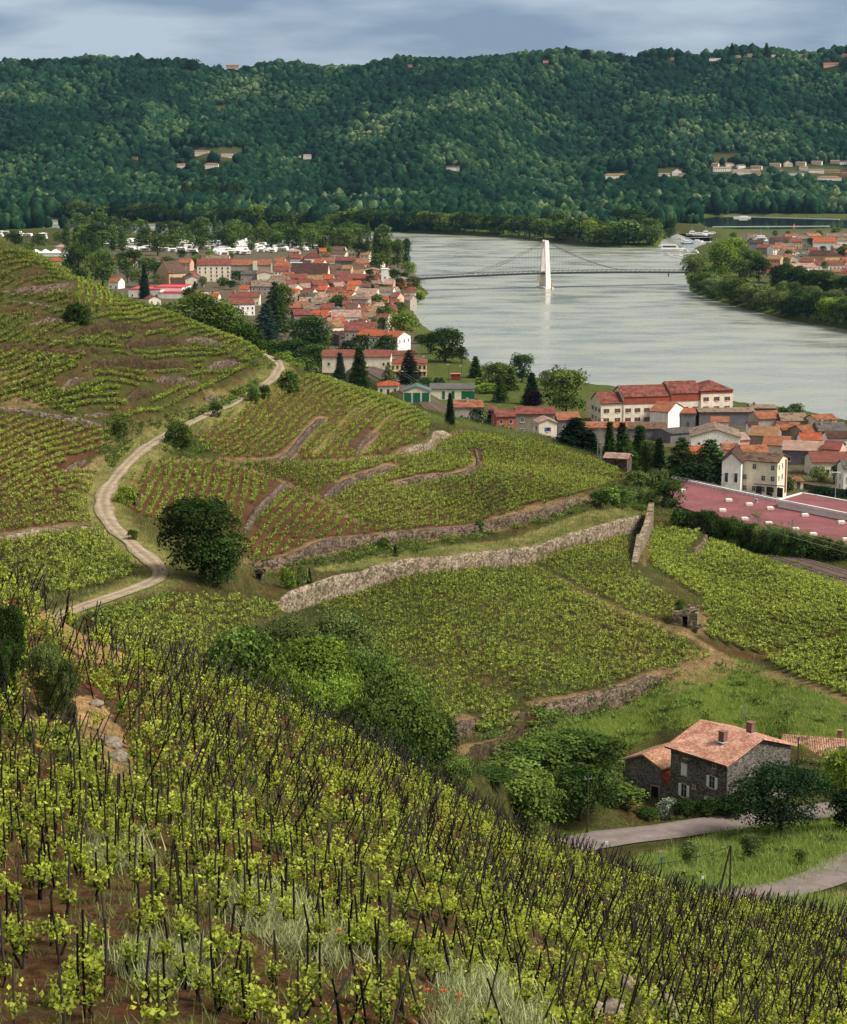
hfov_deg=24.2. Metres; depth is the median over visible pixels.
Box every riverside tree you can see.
[59,200,71,213]
[65,199,85,213]
[79,202,94,214]
[95,206,106,213]
[116,208,124,217]
[124,202,140,216]
[124,205,137,217]
[138,202,153,215]
[146,201,157,216]
[150,203,167,216]
[168,208,178,219]
[170,208,181,218]
[192,207,208,218]
[205,208,218,219]
[211,205,225,215]
[223,207,234,219]
[235,209,249,218]
[243,209,251,219]
[247,204,266,217]
[254,209,265,222]
[267,209,287,221]
[282,210,302,224]
[303,212,309,222]
[321,215,332,224]
[332,210,350,224]
[341,208,361,223]
[341,210,351,221]
[349,212,363,223]
[353,210,369,224]
[358,209,377,221]
[367,210,382,221]
[379,209,398,225]
[382,210,398,220]
[392,209,403,218]
[407,215,417,227]
[413,212,423,229]
[414,210,429,228]
[417,213,439,230]
[426,212,444,229]
[430,213,454,230]
[439,212,463,231]
[451,215,464,231]
[456,209,470,230]
[461,212,482,231]
[461,218,474,229]
[474,219,484,231]
[475,217,489,229]
[482,213,493,230]
[484,218,504,233]
[486,212,506,231]
[494,211,512,233]
[504,219,511,233]
[509,223,515,234]
[510,215,524,235]
[512,217,532,235]
[519,215,539,237]
[527,219,536,237]
[531,217,551,238]
[532,225,542,236]
[539,222,552,235]
[548,220,566,239]
[549,222,570,239]
[560,226,575,237]
[562,217,582,240]
[565,224,581,241]
[575,224,588,241]
[577,220,597,241]
[581,225,605,243]
[583,223,607,243]
[601,225,615,244]
[602,225,633,244]
[605,219,616,242]
[606,218,640,243]
[631,221,644,242]
[632,226,648,243]
[634,225,666,244]
[634,229,650,241]
[648,223,666,244]
[686,272,703,289]
[689,271,717,291]
[698,273,724,296]
[712,280,723,298]
[716,275,751,303]
[717,277,737,300]
[730,284,749,305]
[734,281,772,308]
[753,291,772,309]
[765,289,783,311]
[770,291,789,313]
[772,294,801,316]
[786,288,816,316]
[791,292,818,318]
[801,291,834,319]
[814,295,839,321]
[822,302,842,322]
[832,296,846,324]
[837,302,846,322]
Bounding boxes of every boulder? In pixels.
[617,975,633,986]
[652,993,674,1004]
[658,1004,684,1022]
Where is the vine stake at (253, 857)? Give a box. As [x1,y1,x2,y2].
[250,844,256,883]
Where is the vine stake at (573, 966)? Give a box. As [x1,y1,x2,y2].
[567,949,577,993]
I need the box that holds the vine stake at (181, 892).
[179,876,183,928]
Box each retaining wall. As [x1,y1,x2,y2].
[277,516,644,612]
[464,710,532,761]
[536,675,665,717]
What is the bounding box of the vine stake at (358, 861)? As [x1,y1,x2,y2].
[353,838,361,888]
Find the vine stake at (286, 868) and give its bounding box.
[285,857,287,884]
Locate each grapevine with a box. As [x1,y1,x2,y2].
[0,744,22,773]
[0,750,9,768]
[0,761,11,790]
[0,783,11,799]
[0,792,17,813]
[0,801,16,829]
[0,814,10,839]
[0,819,7,847]
[0,836,12,866]
[0,871,21,911]
[0,957,14,987]
[2,768,23,795]
[2,770,23,792]
[2,807,21,841]
[2,910,16,940]
[3,913,45,968]
[4,788,25,810]
[4,912,39,955]
[9,750,43,789]
[13,795,33,825]
[14,763,28,785]
[16,822,45,857]
[20,799,49,833]
[21,862,44,890]
[23,777,48,804]
[29,837,63,857]
[30,803,59,844]
[30,850,53,876]
[32,856,56,899]
[32,913,63,944]
[33,775,49,793]
[33,786,62,820]
[34,788,51,815]
[40,856,72,887]
[42,778,67,809]
[42,913,70,955]
[46,763,61,787]
[46,780,65,802]
[47,829,62,853]
[49,961,81,995]
[51,801,64,829]
[52,762,75,794]
[53,881,79,916]
[56,835,84,863]
[57,790,84,820]
[60,763,91,797]
[61,814,84,844]
[62,760,91,781]
[63,837,98,874]
[63,948,87,990]
[64,813,80,833]
[64,847,96,880]
[66,783,82,803]
[67,789,89,825]
[67,944,104,985]
[68,918,99,958]
[68,977,104,1018]
[72,785,97,809]
[80,944,105,994]
[82,861,108,901]
[85,772,102,795]
[85,806,101,833]
[87,811,117,840]
[88,796,110,821]
[90,773,116,799]
[90,797,127,828]
[90,922,110,949]
[94,858,115,887]
[95,771,113,794]
[96,818,119,843]
[99,836,127,876]
[101,786,116,808]
[108,794,132,814]
[108,811,130,834]
[110,832,132,852]
[115,933,153,971]
[118,798,141,817]
[120,771,140,798]
[121,813,140,845]
[123,785,151,816]
[123,835,143,867]
[124,860,156,890]
[125,899,163,936]
[132,799,156,833]
[132,891,163,922]
[133,775,144,795]
[133,969,162,1002]
[137,847,160,877]
[141,894,166,931]
[142,819,162,847]
[145,861,169,900]
[146,789,157,804]
[146,797,163,822]
[147,802,171,825]
[149,974,179,1011]
[153,934,179,963]
[158,790,177,818]
[158,866,183,894]
[159,785,191,811]
[161,795,180,824]
[166,821,188,849]
[166,943,204,987]
[167,846,185,871]
[167,865,202,890]
[169,910,206,936]
[170,796,191,818]
[170,875,189,910]
[172,904,200,943]
[173,838,190,858]
[175,810,190,833]
[175,886,209,922]
[176,871,200,907]
[181,825,208,865]
[183,954,218,1002]
[186,795,206,819]
[186,815,215,841]
[187,845,207,869]
[194,797,214,833]
[194,849,225,887]
[195,923,242,968]
[197,828,217,855]
[197,868,238,918]
[199,793,231,831]
[201,851,223,876]
[204,799,222,826]
[204,967,246,1014]
[209,823,226,841]
[210,844,226,859]
[212,915,230,955]
[219,826,235,851]
[219,857,231,877]
[220,813,244,839]
[223,810,239,828]
[223,951,252,992]
[225,853,250,878]
[227,929,256,964]
[228,829,250,865]
[229,984,255,1023]
[234,850,261,882]
[236,875,257,896]
[236,888,260,921]
[237,970,258,1004]
[245,895,271,928]
[245,977,273,1019]
[246,883,270,908]
[248,850,262,873]
[249,852,270,880]
[253,828,274,848]
[257,877,280,900]
[258,830,283,853]
[259,950,286,988]
[263,858,283,878]
[266,864,283,883]
[271,883,292,904]
[272,823,293,854]
[274,891,295,918]
[275,820,287,849]
[275,884,301,896]
[277,860,300,890]
[279,830,308,857]
[280,903,302,924]
[281,862,300,882]
[282,971,322,1021]
[285,850,300,869]
[295,953,322,988]
[296,836,315,865]
[296,892,332,917]
[297,854,319,885]
[299,909,335,936]
[300,874,323,897]
[304,965,331,1006]
[305,931,326,957]
[312,909,336,926]
[315,837,340,857]
[315,882,333,899]
[316,859,331,875]
[316,871,328,896]
[317,846,333,870]
[320,849,335,871]
[325,863,345,890]
[326,898,351,927]
[328,887,343,906]
[329,877,353,900]
[331,921,359,957]
[337,903,381,936]
[340,913,359,936]
[341,883,359,915]
[341,891,364,916]
[343,861,362,888]
[343,962,378,1009]
[345,854,360,872]
[345,909,370,952]
[352,904,380,930]
[353,870,369,889]
[356,883,374,904]
[358,912,385,961]
[359,971,399,1023]
[362,899,389,936]
[364,952,391,983]
[365,875,390,909]
[379,916,402,933]
[383,921,425,957]
[385,871,407,897]
[385,914,409,956]
[388,960,416,1013]
[390,886,415,918]
[392,962,410,992]
[394,886,417,903]
[402,879,418,903]
[402,930,427,960]
[404,985,428,1023]
[409,892,431,921]
[413,930,438,957]
[416,945,447,983]
[417,885,443,917]
[417,935,437,953]
[419,877,443,911]
[423,931,442,957]
[430,923,451,953]
[434,955,459,980]
[436,894,459,919]
[440,941,455,963]
[441,892,457,926]
[447,927,461,956]
[456,905,476,923]
[456,906,479,932]
[457,939,476,961]
[457,956,476,977]
[460,933,479,951]
[463,937,480,962]
[464,921,483,943]
[464,952,481,967]
[472,911,484,927]
[474,916,498,943]
[474,926,496,961]
[475,957,495,974]
[478,932,505,968]
[478,960,508,978]
[482,909,498,930]
[485,955,508,972]
[486,919,502,938]
[491,943,509,975]
[493,932,516,957]
[497,920,512,935]
[500,961,522,982]
[503,931,516,946]
[504,955,520,974]
[505,941,523,960]
[507,925,527,941]
[507,969,538,1013]
[508,912,530,934]
[508,929,531,949]
[509,977,528,995]
[511,966,544,1000]
[512,961,532,975]
[523,943,542,969]
[526,948,547,969]
[528,961,545,982]
[531,978,558,1021]
[532,971,556,1002]
[533,992,556,1022]
[541,962,562,999]
[544,961,561,982]
[547,982,561,1004]
[548,945,573,973]
[553,977,575,1008]
[557,964,582,994]
[559,1000,572,1023]
[574,971,601,994]
[574,981,596,1003]
[576,952,595,978]
[582,991,598,1020]
[587,976,611,1001]
[598,963,620,993]
[610,987,625,998]
[616,992,635,1023]
[639,986,653,1005]
[640,999,657,1015]
[654,1000,670,1022]
[665,999,680,1019]
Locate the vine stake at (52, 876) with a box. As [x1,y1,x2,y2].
[47,843,54,889]
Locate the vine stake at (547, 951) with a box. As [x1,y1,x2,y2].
[545,936,551,982]
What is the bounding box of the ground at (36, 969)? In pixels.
[0,55,846,1023]
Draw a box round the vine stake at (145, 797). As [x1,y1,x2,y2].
[144,782,146,829]
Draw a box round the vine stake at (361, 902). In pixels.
[360,890,361,918]
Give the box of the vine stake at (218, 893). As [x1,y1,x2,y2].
[215,866,219,915]
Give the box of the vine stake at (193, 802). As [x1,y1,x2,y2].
[191,787,194,819]
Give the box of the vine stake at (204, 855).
[200,838,208,882]
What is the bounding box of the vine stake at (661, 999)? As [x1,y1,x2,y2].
[653,983,666,1022]
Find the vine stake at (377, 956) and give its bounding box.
[376,919,379,987]
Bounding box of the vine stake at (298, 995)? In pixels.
[297,959,301,1020]
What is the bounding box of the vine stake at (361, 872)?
[360,861,361,886]
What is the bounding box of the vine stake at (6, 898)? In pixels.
[5,887,7,941]
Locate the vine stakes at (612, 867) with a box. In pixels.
[0,549,846,1023]
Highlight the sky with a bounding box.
[0,0,846,69]
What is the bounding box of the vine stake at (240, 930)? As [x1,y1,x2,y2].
[239,925,241,967]
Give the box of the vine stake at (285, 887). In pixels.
[284,872,286,906]
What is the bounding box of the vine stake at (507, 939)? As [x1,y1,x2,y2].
[501,917,514,962]
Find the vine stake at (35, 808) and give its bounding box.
[34,790,36,834]
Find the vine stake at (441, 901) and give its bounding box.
[437,883,445,921]
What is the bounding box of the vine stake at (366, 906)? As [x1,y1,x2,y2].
[362,894,368,946]
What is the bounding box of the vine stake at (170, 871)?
[168,838,174,894]
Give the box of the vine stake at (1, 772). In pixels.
[0,756,2,791]
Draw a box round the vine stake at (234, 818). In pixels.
[232,800,236,838]
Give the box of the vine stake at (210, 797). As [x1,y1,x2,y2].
[209,784,212,825]
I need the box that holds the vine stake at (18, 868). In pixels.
[17,852,20,912]
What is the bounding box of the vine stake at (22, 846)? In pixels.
[16,805,24,858]
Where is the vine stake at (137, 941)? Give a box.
[135,922,139,977]
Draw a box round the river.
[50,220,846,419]
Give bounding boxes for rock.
[89,699,103,707]
[103,736,122,749]
[109,749,129,762]
[578,998,605,1018]
[603,998,625,1018]
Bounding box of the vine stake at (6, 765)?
[4,752,9,793]
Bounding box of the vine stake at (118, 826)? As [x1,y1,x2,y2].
[117,808,119,852]
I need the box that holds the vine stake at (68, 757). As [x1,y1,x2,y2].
[67,740,69,793]
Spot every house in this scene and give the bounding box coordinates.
[52,257,61,265]
[54,244,65,251]
[108,277,124,288]
[144,294,160,304]
[156,261,186,283]
[177,163,185,167]
[179,259,193,270]
[184,271,200,277]
[185,275,203,286]
[194,150,209,155]
[197,257,230,281]
[204,163,218,168]
[206,255,230,257]
[210,292,220,302]
[221,154,232,157]
[226,65,238,68]
[227,298,254,314]
[228,290,260,304]
[231,259,272,272]
[239,285,250,291]
[240,270,256,284]
[250,280,286,295]
[256,270,273,279]
[269,275,290,279]
[273,266,288,274]
[274,256,286,265]
[275,261,288,265]
[281,272,294,275]
[281,301,308,316]
[285,273,307,281]
[285,278,296,284]
[286,288,299,292]
[286,293,300,300]
[288,254,301,261]
[288,284,302,289]
[289,249,300,253]
[291,263,329,274]
[291,309,310,322]
[297,278,312,283]
[299,283,310,287]
[299,295,311,302]
[300,260,311,262]
[300,287,317,292]
[301,292,317,297]
[302,301,315,311]
[303,154,310,158]
[303,252,321,262]
[307,273,323,279]
[309,297,330,308]
[309,309,330,321]
[310,280,327,289]
[313,258,327,262]
[313,292,325,297]
[315,333,340,345]
[317,284,329,290]
[317,287,345,296]
[318,248,326,255]
[320,303,334,309]
[320,312,330,321]
[321,257,334,263]
[321,349,392,372]
[322,274,335,281]
[322,319,343,331]
[327,291,338,296]
[328,278,344,286]
[329,264,341,271]
[330,268,335,274]
[330,282,345,286]
[330,310,361,321]
[331,251,348,258]
[331,306,344,309]
[331,331,344,344]
[332,246,346,250]
[333,314,345,323]
[335,256,355,264]
[335,272,351,278]
[339,275,351,285]
[340,290,356,297]
[341,265,353,272]
[342,297,351,308]
[344,320,375,340]
[345,302,360,309]
[346,250,354,256]
[346,280,362,290]
[346,284,355,290]
[349,293,371,303]
[350,264,363,269]
[350,274,368,281]
[350,315,367,321]
[352,258,369,268]
[352,269,365,273]
[352,307,367,311]
[356,288,379,295]
[356,329,410,349]
[357,319,367,321]
[360,250,371,260]
[360,302,370,306]
[361,312,375,319]
[362,282,370,287]
[365,267,379,273]
[365,306,377,315]
[369,261,384,267]
[369,274,380,279]
[370,279,382,287]
[374,300,384,307]
[375,313,391,329]
[377,380,399,394]
[379,287,395,298]
[380,296,388,302]
[383,279,396,286]
[388,303,397,313]
[389,291,403,301]
[389,297,399,309]
[392,350,414,358]
[404,287,415,295]
[404,295,416,310]
[446,166,459,171]
[452,397,483,422]
[487,405,497,414]
[490,409,516,428]
[514,406,555,432]
[533,415,558,438]
[555,411,580,436]
[605,173,624,178]
[649,401,684,427]
[672,169,681,175]
[680,408,696,426]
[688,445,707,458]
[711,163,718,166]
[711,416,729,425]
[712,167,731,171]
[719,443,738,455]
[720,445,743,490]
[724,163,734,166]
[727,432,750,444]
[732,169,750,174]
[735,164,745,168]
[739,445,768,451]
[742,451,789,498]
[745,421,758,436]
[746,240,763,248]
[746,402,776,410]
[747,234,757,239]
[748,410,779,425]
[748,425,782,444]
[750,165,762,169]
[750,169,759,173]
[756,244,772,253]
[761,263,777,272]
[762,435,792,452]
[767,245,786,254]
[767,255,783,263]
[769,162,780,166]
[769,237,788,244]
[776,254,791,262]
[776,421,800,435]
[778,243,794,248]
[778,247,795,254]
[778,413,807,424]
[782,440,824,464]
[783,160,792,166]
[783,234,797,237]
[787,424,817,439]
[788,238,801,248]
[789,172,803,175]
[791,255,799,262]
[791,263,804,267]
[793,235,811,245]
[795,161,806,165]
[796,432,822,440]
[798,256,815,262]
[799,166,807,170]
[802,263,817,269]
[804,232,821,237]
[804,413,837,424]
[804,451,846,476]
[807,247,818,253]
[808,169,823,173]
[808,250,830,259]
[811,161,822,165]
[811,260,844,269]
[812,237,835,249]
[812,419,846,431]
[816,176,841,180]
[822,251,842,259]
[822,431,846,450]
[822,440,845,450]
[823,63,838,67]
[824,170,839,172]
[825,233,846,236]
[830,160,839,163]
[830,245,841,252]
[832,267,842,273]
[836,237,846,244]
[836,460,846,488]
[839,161,846,164]
[840,257,846,267]
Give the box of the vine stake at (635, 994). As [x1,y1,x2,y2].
[628,981,639,1018]
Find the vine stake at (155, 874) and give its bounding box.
[153,856,156,900]
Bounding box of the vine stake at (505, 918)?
[503,907,506,937]
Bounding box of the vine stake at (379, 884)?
[377,867,381,909]
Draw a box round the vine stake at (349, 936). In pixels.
[348,917,350,959]
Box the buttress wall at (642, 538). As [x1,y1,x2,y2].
[632,502,653,563]
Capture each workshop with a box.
[402,383,430,403]
[430,383,474,399]
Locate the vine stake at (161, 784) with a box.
[160,764,164,816]
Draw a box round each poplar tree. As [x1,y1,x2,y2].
[60,225,71,246]
[79,230,88,250]
[90,234,100,252]
[107,227,117,249]
[109,229,117,249]
[117,226,127,246]
[117,231,126,250]
[150,230,156,251]
[182,183,188,193]
[186,230,193,244]
[210,218,217,233]
[216,219,222,233]
[233,183,241,195]
[239,222,246,239]
[244,222,248,236]
[246,229,256,249]
[251,223,256,240]
[277,224,282,242]
[290,219,296,239]
[298,235,305,249]
[328,223,336,245]
[363,223,371,245]
[369,232,383,255]
[563,46,569,55]
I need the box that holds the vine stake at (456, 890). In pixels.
[448,878,460,915]
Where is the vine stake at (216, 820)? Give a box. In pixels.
[214,804,221,849]
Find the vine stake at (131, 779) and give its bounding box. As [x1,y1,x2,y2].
[128,759,136,815]
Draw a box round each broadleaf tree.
[9,229,23,239]
[18,58,33,68]
[29,233,49,246]
[32,58,45,69]
[51,231,63,242]
[59,241,91,278]
[65,218,79,230]
[69,212,85,224]
[73,229,101,248]
[80,216,92,225]
[81,57,93,64]
[83,243,92,255]
[84,223,109,239]
[85,248,118,286]
[86,211,107,224]
[96,230,112,250]
[103,216,120,232]
[108,224,118,235]
[116,217,129,233]
[118,258,133,282]
[120,221,136,233]
[123,249,142,268]
[128,268,151,285]
[133,218,145,233]
[133,234,150,245]
[133,255,156,274]
[136,226,154,244]
[147,262,160,274]
[148,232,168,255]
[150,488,260,579]
[155,223,167,234]
[156,301,198,317]
[160,255,175,261]
[163,220,187,237]
[165,229,185,246]
[167,233,182,245]
[172,289,226,328]
[182,58,199,70]
[183,224,193,237]
[186,536,246,587]
[189,221,205,235]
[190,236,209,250]
[191,216,212,232]
[193,228,210,245]
[202,615,302,692]
[205,232,222,244]
[209,297,249,337]
[216,227,234,245]
[217,231,239,245]
[221,222,246,239]
[224,217,241,226]
[224,232,239,247]
[225,280,236,287]
[230,270,240,280]
[232,320,263,346]
[251,654,318,719]
[253,225,268,241]
[254,220,269,237]
[254,339,276,355]
[256,610,321,678]
[264,628,368,694]
[266,229,279,245]
[266,340,286,353]
[269,231,286,244]
[270,338,313,361]
[271,223,280,232]
[271,281,294,320]
[272,221,292,226]
[279,226,294,246]
[285,313,335,347]
[287,227,305,246]
[293,354,318,372]
[297,222,311,228]
[297,344,330,372]
[299,656,371,724]
[303,230,321,248]
[304,227,324,242]
[305,223,316,229]
[305,230,327,242]
[309,605,381,673]
[315,219,335,233]
[319,225,331,243]
[326,294,345,306]
[327,227,358,245]
[329,688,403,741]
[331,233,355,249]
[335,340,358,349]
[341,645,399,696]
[348,333,375,349]
[350,223,365,242]
[350,242,370,257]
[353,227,365,241]
[357,663,431,701]
[363,275,375,281]
[369,252,390,268]
[372,679,465,778]
[374,223,392,244]
[374,305,399,315]
[374,334,398,349]
[380,236,394,266]
[385,311,423,333]
[390,239,404,267]
[393,277,408,289]
[397,261,416,274]
[401,237,411,262]
[403,712,469,772]
[415,326,464,361]
[420,334,437,351]
[454,346,469,362]
[468,406,488,423]
[475,361,517,387]
[493,735,588,776]
[510,352,534,381]
[519,390,544,405]
[532,725,615,766]
[536,370,550,387]
[541,364,590,411]
[544,209,570,221]
[546,761,624,820]
[573,734,630,768]
[578,49,593,59]
[588,219,604,224]
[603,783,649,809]
[609,207,625,220]
[610,52,628,62]
[622,209,638,217]
[627,214,644,223]
[634,209,647,218]
[637,436,664,481]
[640,215,661,226]
[642,52,651,58]
[652,476,690,508]
[661,52,670,59]
[664,228,675,238]
[665,219,676,228]
[668,459,721,482]
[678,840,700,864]
[680,252,712,287]
[692,266,719,284]
[706,240,737,276]
[717,237,750,267]
[722,755,841,836]
[727,258,750,278]
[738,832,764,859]
[739,248,763,275]
[744,257,772,281]
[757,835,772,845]
[768,265,782,289]
[774,280,789,292]
[775,261,794,283]
[781,267,797,290]
[785,281,801,290]
[786,403,805,412]
[790,265,809,283]
[795,269,809,286]
[801,269,815,286]
[805,269,822,286]
[805,284,822,293]
[816,271,834,291]
[816,746,846,813]
[818,273,834,292]
[825,273,841,296]
[826,288,845,299]
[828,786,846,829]
[830,227,841,232]
[835,275,846,295]
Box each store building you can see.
[128,284,204,298]
[661,475,846,543]
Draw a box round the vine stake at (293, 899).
[292,878,294,927]
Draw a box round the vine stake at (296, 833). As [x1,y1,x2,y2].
[295,820,297,854]
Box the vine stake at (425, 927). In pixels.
[422,913,430,959]
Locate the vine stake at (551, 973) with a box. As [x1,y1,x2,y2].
[548,963,554,986]
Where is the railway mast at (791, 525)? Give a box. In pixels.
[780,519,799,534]
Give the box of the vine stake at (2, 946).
[0,907,7,987]
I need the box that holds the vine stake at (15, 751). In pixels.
[14,731,16,775]
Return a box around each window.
[678,783,688,798]
[681,762,687,776]
[706,775,717,789]
[724,473,728,482]
[734,473,737,482]
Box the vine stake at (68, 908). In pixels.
[67,853,69,917]
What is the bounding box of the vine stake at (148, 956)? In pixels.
[145,937,150,1002]
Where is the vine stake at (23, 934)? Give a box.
[21,896,24,967]
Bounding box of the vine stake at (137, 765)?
[136,746,138,799]
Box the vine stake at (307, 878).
[306,860,309,898]
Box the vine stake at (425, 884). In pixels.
[422,872,431,908]
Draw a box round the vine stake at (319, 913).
[317,893,320,937]
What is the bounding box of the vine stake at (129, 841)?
[128,817,130,866]
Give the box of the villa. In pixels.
[391,353,427,376]
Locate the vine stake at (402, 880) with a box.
[400,870,405,891]
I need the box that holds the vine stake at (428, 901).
[422,881,433,919]
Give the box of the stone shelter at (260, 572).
[255,568,265,582]
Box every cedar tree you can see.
[249,303,283,341]
[261,281,291,335]
[380,362,396,381]
[395,350,423,384]
[490,378,508,402]
[614,432,644,477]
[659,437,696,478]
[680,439,724,485]
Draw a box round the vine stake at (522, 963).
[520,945,527,974]
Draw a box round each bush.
[0,604,28,663]
[0,633,23,705]
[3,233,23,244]
[18,242,36,249]
[24,636,63,715]
[54,652,79,725]
[63,301,89,323]
[77,305,93,324]
[111,419,129,439]
[114,485,138,504]
[115,251,129,264]
[126,529,140,539]
[164,418,199,449]
[181,286,195,296]
[208,653,232,682]
[209,402,222,416]
[246,388,260,403]
[258,385,269,398]
[273,351,293,361]
[277,369,301,392]
[280,566,296,588]
[287,361,304,369]
[295,564,309,585]
[316,239,325,253]
[371,293,384,303]
[377,536,390,548]
[378,723,426,767]
[394,301,407,313]
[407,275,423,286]
[416,291,425,298]
[420,376,433,386]
[433,377,445,382]
[441,754,474,791]
[471,763,525,783]
[473,377,485,384]
[474,518,485,532]
[475,383,506,393]
[480,751,543,774]
[501,767,568,833]
[588,490,610,507]
[599,484,637,507]
[625,468,650,486]
[630,504,644,509]
[632,805,661,821]
[633,487,657,501]
[645,466,669,496]
[655,797,678,820]
[668,508,691,528]
[672,796,700,818]
[673,598,686,610]
[679,510,699,530]
[690,509,708,531]
[693,796,722,817]
[698,509,721,539]
[709,515,728,539]
[712,517,734,543]
[718,794,745,817]
[725,511,738,544]
[726,516,745,548]
[733,522,759,551]
[747,523,764,552]
[748,528,771,553]
[760,527,781,554]
[771,528,787,554]
[774,526,797,556]
[777,405,787,412]
[783,535,800,556]
[786,476,795,491]
[794,535,814,557]
[794,848,806,864]
[804,537,820,558]
[808,485,832,496]
[809,466,829,481]
[809,534,830,559]
[814,537,833,559]
[824,489,846,498]
[827,464,836,482]
[827,540,845,558]
[829,545,846,558]
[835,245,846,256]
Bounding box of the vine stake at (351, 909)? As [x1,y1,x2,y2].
[350,899,352,923]
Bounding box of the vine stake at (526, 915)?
[520,901,529,942]
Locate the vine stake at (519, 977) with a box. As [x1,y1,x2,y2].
[516,952,522,1009]
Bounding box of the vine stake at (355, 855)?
[354,840,355,878]
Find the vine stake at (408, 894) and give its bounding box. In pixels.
[401,872,414,918]
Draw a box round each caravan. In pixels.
[139,248,149,251]
[187,249,197,252]
[218,251,228,254]
[255,248,264,251]
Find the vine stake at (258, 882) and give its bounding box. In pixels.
[256,864,259,920]
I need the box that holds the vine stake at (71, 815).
[71,799,72,840]
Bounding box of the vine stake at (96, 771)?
[95,757,96,795]
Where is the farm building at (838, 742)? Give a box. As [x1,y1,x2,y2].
[781,729,846,758]
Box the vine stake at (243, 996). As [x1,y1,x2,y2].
[241,978,247,1023]
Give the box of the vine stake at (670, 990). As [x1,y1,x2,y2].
[665,972,675,1012]
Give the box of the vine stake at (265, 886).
[263,876,266,898]
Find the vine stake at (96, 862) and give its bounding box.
[95,852,97,875]
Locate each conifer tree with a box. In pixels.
[137,264,150,298]
[192,281,197,289]
[306,568,312,583]
[333,352,347,381]
[346,347,368,387]
[392,545,397,556]
[444,392,455,425]
[465,356,483,377]
[484,410,491,425]
[502,367,521,390]
[521,372,542,404]
[552,417,601,451]
[578,429,602,455]
[601,420,616,459]
[614,422,628,452]
[632,425,648,470]
[650,438,665,474]
[728,43,735,56]
[762,43,770,58]
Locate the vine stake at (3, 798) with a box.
[2,788,4,806]
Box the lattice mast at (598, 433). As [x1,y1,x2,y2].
[595,418,604,457]
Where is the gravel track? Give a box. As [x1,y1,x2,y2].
[53,354,284,619]
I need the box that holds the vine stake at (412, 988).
[402,954,421,1023]
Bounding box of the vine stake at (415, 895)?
[407,874,423,922]
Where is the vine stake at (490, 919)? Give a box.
[485,906,493,941]
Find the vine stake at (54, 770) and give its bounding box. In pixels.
[54,756,55,787]
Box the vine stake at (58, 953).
[56,938,65,1009]
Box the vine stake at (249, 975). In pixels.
[248,956,250,1018]
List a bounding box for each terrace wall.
[0,345,111,357]
[0,407,107,428]
[0,526,104,540]
[1,282,74,293]
[1,309,51,315]
[9,300,60,308]
[20,270,44,278]
[30,317,70,324]
[58,322,143,338]
[60,377,89,390]
[63,460,86,471]
[82,412,108,417]
[84,355,190,370]
[122,388,153,401]
[123,338,190,349]
[136,323,171,329]
[152,376,198,384]
[185,336,222,344]
[205,394,224,403]
[206,359,240,369]
[243,482,288,532]
[250,498,588,570]
[267,418,325,462]
[322,466,394,498]
[356,432,378,454]
[394,449,479,486]
[400,430,451,456]
[454,718,476,740]
[692,535,708,553]
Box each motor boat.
[681,238,694,243]
[686,250,698,254]
[693,232,706,235]
[755,235,768,243]
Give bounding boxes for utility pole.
[585,776,591,832]
[719,845,731,890]
[795,737,801,765]
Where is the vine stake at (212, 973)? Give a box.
[210,946,217,1014]
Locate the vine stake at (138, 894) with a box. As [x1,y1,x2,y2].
[137,882,141,935]
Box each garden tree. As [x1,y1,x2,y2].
[152,274,160,283]
[176,250,186,257]
[192,257,198,267]
[198,276,207,285]
[217,277,228,285]
[297,294,308,300]
[321,331,331,344]
[366,269,373,274]
[373,341,381,349]
[376,317,387,328]
[388,269,400,277]
[413,334,423,343]
[728,232,737,237]
[784,249,792,254]
[807,237,812,245]
[820,261,827,268]
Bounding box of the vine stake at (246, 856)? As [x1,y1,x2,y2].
[246,837,247,884]
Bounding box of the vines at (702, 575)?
[0,245,846,728]
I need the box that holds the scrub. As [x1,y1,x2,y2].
[83,343,846,877]
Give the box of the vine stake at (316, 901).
[313,880,320,920]
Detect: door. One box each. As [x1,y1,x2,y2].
[404,393,410,402]
[413,393,419,402]
[422,393,428,401]
[462,391,468,398]
[469,391,473,398]
[650,785,659,800]
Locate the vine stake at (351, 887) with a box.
[350,876,352,909]
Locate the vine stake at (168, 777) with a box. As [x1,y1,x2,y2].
[167,764,170,797]
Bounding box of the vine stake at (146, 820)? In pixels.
[142,802,152,845]
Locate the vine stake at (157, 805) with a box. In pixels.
[155,789,158,827]
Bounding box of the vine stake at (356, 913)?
[354,895,359,949]
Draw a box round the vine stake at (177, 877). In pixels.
[173,851,180,910]
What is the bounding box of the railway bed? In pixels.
[365,367,846,583]
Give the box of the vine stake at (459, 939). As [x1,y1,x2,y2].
[456,925,463,956]
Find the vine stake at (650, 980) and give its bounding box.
[644,962,655,1005]
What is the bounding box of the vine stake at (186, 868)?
[185,850,187,900]
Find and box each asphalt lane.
[523,802,837,849]
[704,852,846,899]
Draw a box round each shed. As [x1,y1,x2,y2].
[170,277,185,283]
[450,373,460,379]
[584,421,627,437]
[627,422,667,437]
[653,426,691,442]
[790,477,804,488]
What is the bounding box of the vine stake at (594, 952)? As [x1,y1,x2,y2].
[586,935,599,980]
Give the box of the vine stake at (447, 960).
[442,939,451,985]
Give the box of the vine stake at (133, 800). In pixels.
[130,783,136,824]
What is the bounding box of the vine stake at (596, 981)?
[592,968,600,998]
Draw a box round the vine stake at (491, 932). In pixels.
[485,923,493,946]
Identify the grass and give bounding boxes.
[0,235,846,897]
[0,687,846,1023]
[61,809,569,1023]
[323,508,846,927]
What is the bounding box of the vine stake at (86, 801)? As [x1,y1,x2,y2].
[85,780,86,828]
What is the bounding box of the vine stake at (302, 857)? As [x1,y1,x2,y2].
[301,840,304,884]
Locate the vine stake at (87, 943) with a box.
[85,920,89,984]

